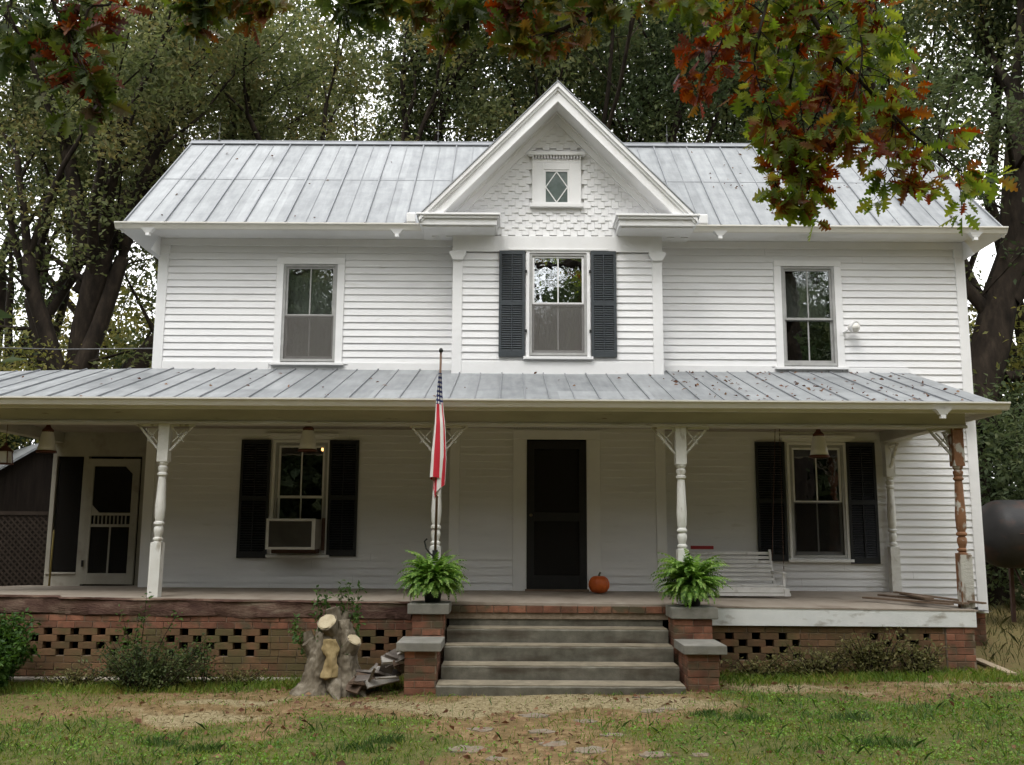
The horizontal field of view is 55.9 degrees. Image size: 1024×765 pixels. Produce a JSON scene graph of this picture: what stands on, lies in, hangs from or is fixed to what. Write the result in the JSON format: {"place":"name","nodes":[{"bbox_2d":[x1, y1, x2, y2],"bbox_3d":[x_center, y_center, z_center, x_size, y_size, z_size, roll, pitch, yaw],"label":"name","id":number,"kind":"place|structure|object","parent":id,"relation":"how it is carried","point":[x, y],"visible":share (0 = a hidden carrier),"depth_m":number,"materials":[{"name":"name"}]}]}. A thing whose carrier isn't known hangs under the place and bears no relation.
{"place":"outdoors","nodes":[
{"label":"outdoors","id":0,"kind":"place"},
{"bbox_2d":[0,576,1023,764],"bbox_3d":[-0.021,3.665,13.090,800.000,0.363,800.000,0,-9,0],"label":"ground","id":1,"kind":"structure","parent":0,"point":[630,710],"depth_m":8.23,"materials":[{"name":"plant"}]},
{"bbox_2d":[0,309,27,362],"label":"tree","id":2,"kind":"object","parent":1,"relation":"on","point":[3,314],"visible":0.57,"depth_m":18.29,"materials":[{"name":"green plant"}]},
{"bbox_2d":[0,432,38,449],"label":"bush","id":3,"kind":"object","parent":1,"relation":"on","point":[19,441],"depth_m":25.46,"materials":[{"name":"green plant"}]},
{"bbox_2d":[0,607,41,689],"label":"shrub","id":4,"kind":"object","parent":1,"relation":"on","point":[13,647],"visible":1,"depth_m":10.21,"materials":[{"name":"green plant"}]},
{"bbox_2d":[0,511,48,585],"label":"lattice fence","id":5,"kind":"object","parent":1,"relation":"on","point":[40,514],"visible":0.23,"depth_m":15.81,"materials":[{"name":"brown wood"}]},
{"bbox_2d":[0,443,53,585],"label":"shed","id":6,"kind":"structure","parent":1,"relation":"on","point":[25,480],"depth_m":19.79,"materials":[{"name":"metal"}]},
{"bbox_2d":[0,307,81,450],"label":"young tree","id":7,"kind":"object","parent":1,"relation":"on","point":[15,367],"visible":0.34,"depth_m":22.16,"materials":[{"name":"green plant"}]},
{"bbox_2d":[26,664,111,687],"bbox_3d":[-4.748,3.229,10.465,1.032,0.356,0.349,0,-9,0],"label":"weed clump","id":8,"kind":"object","parent":1,"relation":"on","point":[75,679],"visible":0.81,"depth_m":10.42,"materials":[{"name":"green plant"}]},
{"bbox_2d":[1,262,157,442],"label":"young tree","id":9,"kind":"object","parent":1,"relation":"on","point":[128,319],"visible":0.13,"depth_m":32.04,"materials":[{"name":"green plant"}]},
{"bbox_2d":[0,0,221,447],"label":"hardwood tree","id":10,"kind":"object","parent":1,"relation":"on","point":[8,293],"visible":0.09,"depth_m":27.83,"materials":[{"name":"green plant"}]},
{"bbox_2d":[109,591,182,672],"bbox_3d":[-3.992,2.775,10.410,0.802,1.021,0.377,-3,-10,22],"label":"sapling","id":11,"kind":"object","parent":1,"relation":"on","point":[128,643],"visible":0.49,"depth_m":10.41,"materials":[{"name":"green plant"}]},
{"bbox_2d":[77,633,223,691],"bbox_3d":[-3.835,2.988,10.234,1.506,0.656,0.816,0,-9,0],"label":"shrub","id":12,"kind":"object","parent":1,"relation":"on","point":[151,673],"visible":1,"depth_m":10.16,"materials":[{"name":"green plant"}]},
{"bbox_2d":[7,676,301,682],"bbox_3d":[-4.819,3.286,10.686,5.500,0.069,0.060,0,-9,0],"label":"pipe","id":13,"kind":"object","parent":1,"relation":"on","point":[21,679],"visible":0.19,"depth_m":10.66,"materials":[{"name":"plastic"}]},
{"bbox_2d":[127,732,183,746],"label":"grass tuft","id":14,"kind":"object","parent":1,"relation":"on","point":[158,741],"visible":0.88,"depth_m":7.50,"materials":[{"name":"plant"}]},
{"bbox_2d":[0,0,348,370],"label":"maple tree","id":15,"kind":"object","parent":1,"relation":"on","point":[98,240],"visible":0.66,"depth_m":23.49,"materials":[{"name":"green plant"}]},
{"bbox_2d":[172,637,215,688],"bbox_3d":[-3.431,3.000,10.341,0.488,0.543,0.285,0,-9,0],"label":"sapling","id":16,"kind":"object","parent":1,"relation":"on","point":[203,678],"visible":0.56,"depth_m":10.34,"materials":[{"name":"green plant"}]},
{"bbox_2d":[0,0,397,354],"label":"hardwood tree","id":17,"kind":"object","parent":1,"relation":"on","point":[69,305],"visible":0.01,"depth_m":34.70,"materials":[{"name":"green plant"}]},
{"bbox_2d":[176,740,231,753],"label":"grass tuft","id":18,"kind":"object","parent":1,"relation":"on","point":[212,747],"visible":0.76,"depth_m":7.23,"materials":[{"name":"plant"}]},
{"bbox_2d":[203,665,270,686],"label":"weed clump","id":19,"kind":"object","parent":1,"relation":"on","point":[235,676],"visible":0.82,"depth_m":10.43,"materials":[{"name":"green plant"}]},
{"bbox_2d":[0,0,500,202],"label":"hardwood tree","id":20,"kind":"object","parent":1,"relation":"on","point":[316,94],"visible":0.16,"depth_m":30.80,"materials":[{"name":"green plant"}]},
{"bbox_2d":[287,580,375,699],"bbox_3d":[-1.911,2.689,10.102,1.027,1.222,1.030,9,-12,-44],"label":"tree stump","id":21,"kind":"object","parent":1,"relation":"on","point":[331,647],"visible":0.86,"depth_m":9.97,"materials":[{"name":"wood"}]},
{"bbox_2d":[346,677,363,694],"bbox_3d":[-1.595,3.062,9.756,0.159,0.020,0.220,1,27,17],"label":"slate piece","id":22,"kind":"object","parent":1,"relation":"on","point":[354,689],"visible":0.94,"depth_m":9.71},
{"bbox_2d":[348,681,365,685],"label":"slate piece","id":23,"kind":"object","parent":22,"relation":"on","point":[356,683],"visible":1,"depth_m":9.70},
{"bbox_2d":[355,674,370,681],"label":"slate piece","id":24,"kind":"object","parent":22,"relation":"on","point":[359,678],"visible":0.77,"depth_m":9.81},
{"bbox_2d":[332,735,387,753],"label":"grass tuft","id":25,"kind":"object","parent":1,"relation":"on","point":[366,746],"visible":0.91,"depth_m":7.22,"materials":[{"name":"plant"}]},
{"bbox_2d":[365,675,399,688],"bbox_3d":[-1.324,3.052,9.870,0.390,0.081,0.028,1,-45,-43],"label":"slate piece","id":26,"kind":"object","parent":1,"relation":"on","point":[372,683],"visible":0.82,"depth_m":9.82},
{"bbox_2d":[375,676,398,679],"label":"slate piece","id":27,"kind":"object","parent":26,"relation":"on","point":[384,677],"visible":1,"depth_m":9.76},
{"bbox_2d":[379,653,397,673],"bbox_3d":[-1.270,2.896,9.934,0.136,0.259,0.028,25,27,6],"label":"slate piece","id":28,"kind":"object","parent":26,"relation":"on","point":[388,670],"visible":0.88,"depth_m":9.94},
{"bbox_2d":[383,669,400,675],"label":"slate piece","id":29,"kind":"object","parent":26,"relation":"on","point":[395,673],"visible":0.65,"depth_m":9.99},
{"bbox_2d":[397,652,404,673],"bbox_3d":[-1.126,2.893,9.998,0.130,0.354,0.025,-7,33,-17],"label":"slate piece","id":30,"kind":"object","parent":29,"relation":"on","point":[401,671],"visible":0.29,"depth_m":10.02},
{"bbox_2d":[363,731,411,743],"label":"grass tuft","id":31,"kind":"object","parent":1,"relation":"on","point":[390,738],"visible":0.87,"depth_m":7.48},
{"bbox_2d":[75,0,724,142],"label":"hardwood tree","id":32,"kind":"object","parent":1,"relation":"on","point":[405,117],"visible":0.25,"depth_m":24.63,"materials":[{"name":"green plant"}]},
{"bbox_2d":[447,745,488,753],"bbox_3d":[-0.348,2.765,7.254,0.291,0.036,0.273,-6,-11,37],"label":"path stone","id":33,"kind":"object","parent":1,"relation":"on","point":[468,750],"visible":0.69,"depth_m":7.22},
{"bbox_2d":[466,727,493,731],"bbox_3d":[-0.269,2.854,7.914,0.225,0.036,0.174,-5,-10,31],"label":"path stone","id":34,"kind":"object","parent":1,"relation":"on","point":[487,729],"visible":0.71,"depth_m":7.88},
{"bbox_2d":[485,756,507,760],"bbox_3d":[-0.111,2.699,6.896,0.161,0.036,0.148,-5,-10,29],"label":"path stone","id":35,"kind":"object","parent":1,"relation":"on","point":[491,758],"visible":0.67,"depth_m":6.88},
{"bbox_2d":[338,1,667,141],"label":"hardwood tree","id":36,"kind":"object","parent":1,"relation":"on","point":[430,132],"visible":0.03,"depth_m":27.39,"materials":[{"name":"green plant"}]},
{"bbox_2d":[0,79,1010,683],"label":"farmhouse","id":37,"kind":"object","parent":1,"relation":"on","point":[558,239],"visible":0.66,"depth_m":13.43,"materials":[{"name":"paint"}]},
{"bbox_2d":[0,424,13,464],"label":"lantern","id":38,"kind":"object","parent":37,"relation":"hanging from","point":[6,454],"visible":0.94,"depth_m":11.87,"materials":[{"name":"black metal"}]},
{"bbox_2d":[36,425,56,453],"bbox_3d":[-6.033,0.697,12.538,0.252,0.431,0.250,0,-9,0],"label":"porch lamp","id":39,"kind":"object","parent":37,"relation":"hanging from","point":[46,444],"visible":0.9,"depth_m":12.46,"materials":[{"name":"glass"}]},
{"bbox_2d":[48,530,54,585],"bbox_3d":[-6.550,2.494,13.723,0.034,0.784,0.029,-3,-10,22],"label":"yellow stick","id":40,"kind":"object","parent":37,"relation":"on","point":[49,579],"visible":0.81,"depth_m":13.71,"materials":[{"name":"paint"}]},
{"bbox_2d":[0,347,152,349],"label":"power line","id":41,"kind":"object","parent":37,"relation":"attached to","point":[76,349],"visible":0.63,"depth_m":18.94,"materials":[{"name":"metal"}]},
{"bbox_2d":[79,459,140,583],"bbox_3d":[-5.835,2.011,14.015,0.765,1.805,0.065,0,-9,0],"label":"screen door","id":42,"kind":"structure","parent":37,"relation":"in","point":[113,485],"depth_m":14.02,"materials":[{"name":"paint"}]},
{"bbox_2d":[265,518,325,553],"bbox_3d":[-2.929,2.081,13.123,0.704,0.480,0.560,0,-9,0],"label":"air conditioner","id":43,"kind":"object","parent":37,"relation":"attached to","point":[300,536],"visible":1,"depth_m":12.87,"materials":[{"name":"metal"}]},
{"bbox_2d":[265,440,329,557],"bbox_3d":[-2.939,1.608,13.401,0.870,1.620,0.131,0,-9,0],"label":"window","id":44,"kind":"structure","parent":37,"relation":"in","point":[278,445],"depth_m":13.43,"materials":[{"name":"paint"}]},
{"bbox_2d":[269,257,344,365],"bbox_3d":[-2.899,-1.011,13.858,1.050,1.578,0.224,0,-9,0],"label":"window","id":45,"kind":"structure","parent":37,"relation":"in","point":[309,298],"depth_m":13.80,"materials":[{"name":"paint"}]},
{"bbox_2d":[298,426,317,451],"bbox_3d":[-2.606,0.678,12.342,0.252,0.414,0.250,0,-9,0],"label":"porch lamp","id":46,"kind":"object","parent":37,"relation":"hanging from","point":[307,442],"visible":0.87,"depth_m":12.26,"materials":[{"name":"glass"}]},
{"bbox_2d":[22,372,661,399],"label":"fallen leaves","id":47,"kind":"object","parent":37,"relation":"on","point":[323,386],"visible":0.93,"depth_m":12.23,"materials":[{"name":"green plant"}]},
{"bbox_2d":[424,348,445,558],"bbox_3d":[-0.856,0.822,10.864,0.177,2.311,0.881,2,-9,-10],"label":"flag","id":48,"kind":"object","parent":37,"relation":"attached to","point":[438,467],"visible":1,"depth_m":10.60,"materials":[{"name":"red fabric"}]},
{"bbox_2d":[527,441,586,588],"bbox_3d":[0.605,1.783,13.013,0.800,1.995,0.096,0,-9,0],"label":"front door","id":49,"kind":"structure","parent":37,"relation":"in","point":[556,470],"depth_m":13.03,"materials":[{"name":"wood"}]},
{"bbox_2d":[523,252,593,359],"bbox_3d":[0.646,-1.077,13.521,0.970,1.543,0.131,0,-9,0],"label":"window","id":50,"kind":"structure","parent":37,"relation":"in","point":[555,331],"depth_m":13.47,"materials":[{"name":"paint"}]},
{"bbox_2d":[588,572,609,592],"bbox_3d":[1.128,2.594,12.530,0.272,0.273,0.274,0,-9,0],"label":"pumpkin","id":51,"kind":"object","parent":37,"relation":"on","point":[598,584],"visible":1,"depth_m":12.43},
{"bbox_2d":[689,429,790,595],"bbox_3d":[2.858,1.635,12.543,1.275,2.187,0.765,0,-9,0],"label":"porch swing","id":52,"kind":"object","parent":37,"relation":"hanging from","point":[773,589],"visible":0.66,"depth_m":12.60,"materials":[{"name":"paint"}]},
{"bbox_2d":[691,546,713,548],"bbox_3d":[2.517,2.185,12.778,0.300,0.044,0.030,0,-9,0],"label":"red bar","id":53,"kind":"object","parent":52,"relation":"on","point":[702,547],"visible":1,"depth_m":12.76,"materials":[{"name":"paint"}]},
{"bbox_2d":[773,260,848,369],"bbox_3d":[4.246,-0.953,13.901,1.040,1.598,0.314,0,-9,0],"label":"window","id":54,"kind":"structure","parent":37,"relation":"in","point":[797,297],"depth_m":13.86,"materials":[{"name":"paint"}]},
{"bbox_2d":[663,370,962,400],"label":"fallen leaves","id":55,"kind":"object","parent":37,"relation":"on","point":[797,383],"visible":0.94,"depth_m":12.28,"materials":[{"name":"brown plant"}]},
{"bbox_2d":[809,429,829,457],"bbox_3d":[3.921,0.733,12.339,0.252,0.450,0.250,0,-9,0],"label":"porch lamp","id":56,"kind":"object","parent":37,"relation":"hanging from","point":[819,449],"visible":0.9,"depth_m":12.26,"materials":[{"name":"glass"}]},
{"bbox_2d":[786,442,854,561],"bbox_3d":[4.246,1.655,13.400,0.900,1.650,0.131,0,-9,0],"label":"window","id":57,"kind":"structure","parent":37,"relation":"in","point":[817,529],"depth_m":13.35,"materials":[{"name":"paint"}]},
{"bbox_2d":[691,151,953,217],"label":"fallen leaves","id":58,"kind":"object","parent":37,"relation":"on","point":[778,174],"visible":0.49,"depth_m":14.82,"materials":[{"name":"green plant"}]},
{"bbox_2d":[840,321,859,335],"bbox_3d":[4.804,-0.508,13.651,0.178,0.693,0.277,6,-10,-31],"label":"outdoor light","id":59,"kind":"object","parent":37,"relation":"attached to","point":[854,327],"visible":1,"depth_m":13.60,"materials":[{"name":"white paint"}]},
{"bbox_2d":[862,596,953,604],"bbox_3d":[4.627,2.561,11.329,0.090,0.032,1.135,7,-11,-34],"label":"loose board","id":60,"kind":"object","parent":37,"relation":"on","point":[914,601],"visible":1,"depth_m":11.26,"materials":[{"name":"wood"}]},
{"bbox_2d":[877,594,968,603],"bbox_3d":[4.909,2.597,11.582,0.117,0.032,1.398,3,-9,-19],"label":"loose board","id":61,"kind":"object","parent":37,"relation":"on","point":[915,598],"visible":0.87,"depth_m":11.51,"materials":[{"name":"wood"}]},
{"bbox_2d":[899,594,933,598],"bbox_3d":[4.830,2.554,11.548,0.106,0.027,1.004,-1,-9,5],"label":"loose board","id":62,"kind":"object","parent":61,"relation":"on","point":[919,596],"visible":0.88,"depth_m":11.37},
{"bbox_2d":[893,591,986,603],"bbox_3d":[5.021,2.536,11.389,0.064,0.075,1.255,5,-10,-26],"label":"loose board","id":63,"kind":"object","parent":37,"relation":"on","point":[947,598],"visible":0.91,"depth_m":11.30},
{"bbox_2d":[0,0,1017,241],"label":"red oak tree","id":64,"kind":"object","parent":1,"relation":"on","point":[43,39],"visible":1,"depth_m":7.20,"materials":[{"name":"green plant"}]},
{"bbox_2d":[0,669,1023,764],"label":"grass","id":65,"kind":"structure","parent":1,"relation":"on","point":[43,742],"depth_m":7.74,"materials":[{"name":"plant"}]},
{"bbox_2d":[0,664,1023,694],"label":"grass fringe","id":66,"kind":"object","parent":1,"relation":"on","point":[964,675],"depth_m":10.17,"materials":[{"name":"plant"}]},
{"bbox_2d":[1,671,1022,764],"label":"straw","id":67,"kind":"object","parent":1,"relation":"on","point":[401,701],"visible":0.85,"depth_m":8.96,"materials":[{"name":"plant"}]},
{"bbox_2d":[0,673,1023,764],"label":"fallen leaves","id":68,"kind":"object","parent":1,"relation":"on","point":[241,709],"visible":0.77,"depth_m":8.28,"materials":[{"name":"brown plant"}]},
{"bbox_2d":[0,669,1023,764],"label":"clover","id":69,"kind":"object","parent":1,"relation":"on","point":[671,759],"visible":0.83,"depth_m":7.71,"materials":[{"name":"green plant"}]},
{"bbox_2d":[517,713,550,717],"bbox_3d":[0.194,2.943,8.495,0.305,0.036,0.226,0,-9,0],"label":"path stone","id":70,"kind":"object","parent":1,"relation":"on","point":[533,715],"visible":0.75,"depth_m":8.47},
{"bbox_2d":[528,729,554,733],"bbox_3d":[0.246,2.843,7.830,0.236,0.036,0.186,0,-9,0],"label":"path stone","id":71,"kind":"object","parent":1,"relation":"on","point":[533,731],"visible":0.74,"depth_m":7.80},
{"bbox_2d":[538,740,566,746],"bbox_3d":[0.325,2.759,7.341,0.248,0.036,0.193,2,-9,-13],"label":"path stone","id":72,"kind":"object","parent":1,"relation":"on","point":[555,743],"visible":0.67,"depth_m":7.33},
{"bbox_2d":[396,601,726,696],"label":"front steps","id":73,"kind":"structure","parent":1,"relation":"on","point":[498,657],"depth_m":10.26,"materials":[{"name":"concrete"}]},
{"bbox_2d":[381,656,403,663],"bbox_3d":[-1.171,2.849,9.927,0.376,0.027,0.112,6,17,-26],"label":"slate piece","id":74,"kind":"object","parent":73,"relation":"on","point":[384,660],"visible":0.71,"depth_m":9.85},
{"bbox_2d":[380,649,404,668],"bbox_3d":[-1.193,2.808,9.914,0.298,0.142,0.026,-23,-35,-20],"label":"slate piece","id":75,"kind":"object","parent":74,"relation":"on","point":[394,652],"visible":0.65,"depth_m":9.90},
{"bbox_2d":[395,550,470,602],"bbox_3d":[-0.874,2.135,10.645,0.849,0.586,0.840,0,-9,0],"label":"potted fern","id":76,"kind":"object","parent":73,"relation":"on","point":[431,580],"visible":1,"depth_m":10.53,"materials":[{"name":"green plant"}]},
{"bbox_2d":[651,548,732,608],"bbox_3d":[1.978,2.152,10.680,0.910,0.638,0.912,0,-9,0],"label":"potted fern","id":77,"kind":"object","parent":73,"relation":"on","point":[693,584],"visible":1,"depth_m":10.53,"materials":[{"name":"green plant"}]},
{"bbox_2d":[373,0,788,142],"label":"hardwood tree","id":78,"kind":"object","parent":1,"relation":"on","point":[663,80],"visible":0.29,"depth_m":24.57,"materials":[{"name":"green plant"}]},
{"bbox_2d":[573,719,597,722],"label":"path stone","id":79,"kind":"object","parent":1,"relation":"on","point":[584,720],"visible":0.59,"depth_m":8.32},
{"bbox_2d":[571,746,605,754],"bbox_3d":[0.576,2.705,7.074,0.264,0.036,0.253,-3,-10,20],"label":"path stone","id":80,"kind":"object","parent":1,"relation":"on","point":[583,749],"visible":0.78,"depth_m":7.05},
{"bbox_2d":[431,0,768,142],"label":"hardwood tree","id":81,"kind":"object","parent":1,"relation":"on","point":[631,26],"visible":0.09,"depth_m":26.08,"materials":[{"name":"green plant"}]},
{"bbox_2d":[599,733,624,736],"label":"path stone","id":82,"kind":"object","parent":1,"relation":"on","point":[607,735],"visible":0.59,"depth_m":7.53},
{"bbox_2d":[639,709,663,712],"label":"path stone","id":83,"kind":"object","parent":1,"relation":"on","point":[645,710],"visible":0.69,"depth_m":8.65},
{"bbox_2d":[638,751,671,758],"bbox_3d":[1.019,2.670,6.896,0.241,0.036,0.178,0,-9,0],"label":"path stone","id":84,"kind":"object","parent":1,"relation":"on","point":[647,753],"visible":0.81,"depth_m":6.87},
{"bbox_2d":[656,707,677,710],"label":"path stone","id":85,"kind":"object","parent":1,"relation":"on","point":[664,708],"visible":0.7,"depth_m":8.77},
{"bbox_2d":[690,752,708,756],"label":"path stone","id":86,"kind":"object","parent":1,"relation":"on","point":[700,754],"visible":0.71,"depth_m":6.86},
{"bbox_2d":[680,707,727,716],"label":"grass tuft","id":87,"kind":"object","parent":1,"relation":"on","point":[705,712],"visible":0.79,"depth_m":8.35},
{"bbox_2d":[722,711,771,723],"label":"grass tuft","id":88,"kind":"object","parent":1,"relation":"on","point":[747,718],"visible":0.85,"depth_m":8.09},
{"bbox_2d":[720,653,795,677],"bbox_3d":[2.721,3.122,10.506,0.929,0.334,0.335,0,-9,0],"label":"weed clump","id":89,"kind":"object","parent":1,"relation":"on","point":[756,668],"visible":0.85,"depth_m":10.50,"materials":[{"name":"green plant"}]},
{"bbox_2d":[763,638,860,677],"bbox_3d":[3.282,3.043,10.534,1.034,0.462,0.385,0,-9,0],"label":"weed clump","id":90,"kind":"object","parent":1,"relation":"on","point":[836,666],"visible":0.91,"depth_m":10.50,"materials":[{"name":"green plant"}]},
{"bbox_2d":[659,0,967,157],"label":"hardwood tree","id":91,"kind":"object","parent":1,"relation":"on","point":[908,103],"visible":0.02,"depth_m":32.36,"materials":[{"name":"green plant"}]},
{"bbox_2d":[641,0,1016,328],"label":"hardwood tree","id":92,"kind":"object","parent":1,"relation":"on","point":[882,87],"visible":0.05,"depth_m":26.73,"materials":[{"name":"green plant"}]},
{"bbox_2d":[821,708,874,722],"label":"grass tuft","id":93,"kind":"object","parent":1,"relation":"on","point":[855,716],"visible":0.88,"depth_m":8.13,"materials":[{"name":"plant"}]},
{"bbox_2d":[832,625,908,675],"bbox_3d":[3.916,2.954,10.539,0.891,0.589,0.367,0,-9,0],"label":"weed clump","id":94,"kind":"object","parent":1,"relation":"on","point":[871,662],"visible":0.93,"depth_m":10.51,"materials":[{"name":"green plant"}]},
{"bbox_2d":[718,0,1023,605],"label":"oak tree","id":95,"kind":"object","parent":1,"relation":"on","point":[996,316],"visible":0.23,"depth_m":21.82,"materials":[{"name":"green plant"}]},
{"bbox_2d":[843,730,911,749],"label":"grass tuft","id":96,"kind":"object","parent":1,"relation":"on","point":[870,742],"visible":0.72,"depth_m":7.14,"materials":[{"name":"plant"}]},
{"bbox_2d":[733,0,1023,387],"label":"hardwood tree","id":97,"kind":"object","parent":1,"relation":"on","point":[970,276],"visible":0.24,"depth_m":25.36,"materials":[{"name":"green plant"}]},
{"bbox_2d":[888,637,949,674],"bbox_3d":[4.433,3.017,10.538,0.689,0.475,0.359,0,-9,0],"label":"weed clump","id":98,"kind":"object","parent":1,"relation":"on","point":[922,665],"visible":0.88,"depth_m":10.51,"materials":[{"name":"green plant"}]},
{"bbox_2d":[968,269,1017,479],"bbox_3d":[16.593,1.563,33.545,12.341,11.234,6.740,8,-12,-39],"label":"young tree","id":99,"kind":"object","parent":1,"relation":"on","point":[973,321],"visible":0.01,"depth_m":32.23,"materials":[{"name":"yellow plant"}]},
{"bbox_2d":[968,297,1023,468],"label":"young tree","id":100,"kind":"object","parent":1,"relation":"on","point":[1015,364],"visible":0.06,"depth_m":22.29,"materials":[{"name":"green plant"}]},
{"bbox_2d":[976,658,1016,674],"bbox_3d":[5.467,3.223,10.963,0.106,0.040,1.161,-1,-9,8],"label":"loose board","id":101,"kind":"object","parent":1,"relation":"on","point":[986,663],"visible":0.78,"depth_m":10.93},
{"bbox_2d":[973,359,1023,608],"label":"bush","id":102,"kind":"object","parent":1,"relation":"on","point":[1012,400],"visible":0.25,"depth_m":20.50,"materials":[{"name":"green plant"}]},
{"bbox_2d":[976,394,1023,610],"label":"bush","id":103,"kind":"object","parent":1,"relation":"on","point":[996,485],"visible":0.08,"depth_m":19.36,"materials":[{"name":"green plant"}]},
{"bbox_2d":[981,500,1023,621],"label":"fuel tank","id":104,"kind":"object","parent":1,"relation":"on","point":[1003,527],"visible":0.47,"depth_m":15.96,"materials":[{"name":"metal"}]},
{"label":"slate piece","id":105,"kind":"object","parent":1,"relation":"on","visible":0},
{"bbox_2d":[365,663,377,689],"bbox_3d":[-1.423,2.970,9.764,0.027,0.370,0.081,24,34,-1],"label":"slate piece","id":106,"kind":"object","parent":105,"relation":"on","point":[372,672],"visible":0.82,"depth_m":9.68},
{"bbox_2d":[0,0,1023,490],"label":"sky","id":107,"kind":"structure","parent":0,"point":[984,264],"materials":[{"name":"white"}]},
{"bbox_2d":[975,572,1023,666],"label":"tall grass","id":108,"kind":"structure","parent":0,"point":[1002,621],"depth_m":14.65,"materials":[{"name":"plant"}]},
{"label":"slate piece","id":109,"kind":"object","parent":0,"visible":0},
{"bbox_2d":[355,672,379,678],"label":"slate piece","id":110,"kind":"object","parent":109,"relation":"on","point":[360,673],"visible":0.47,"depth_m":9.89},
{"bbox_2d":[355,669,385,675],"bbox_3d":[-1.457,2.997,9.963,0.322,0.023,0.109,-5,-36,25],"label":"slate piece","id":111,"kind":"object","parent":110,"relation":"on","point":[379,673],"visible":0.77,"depth_m":9.93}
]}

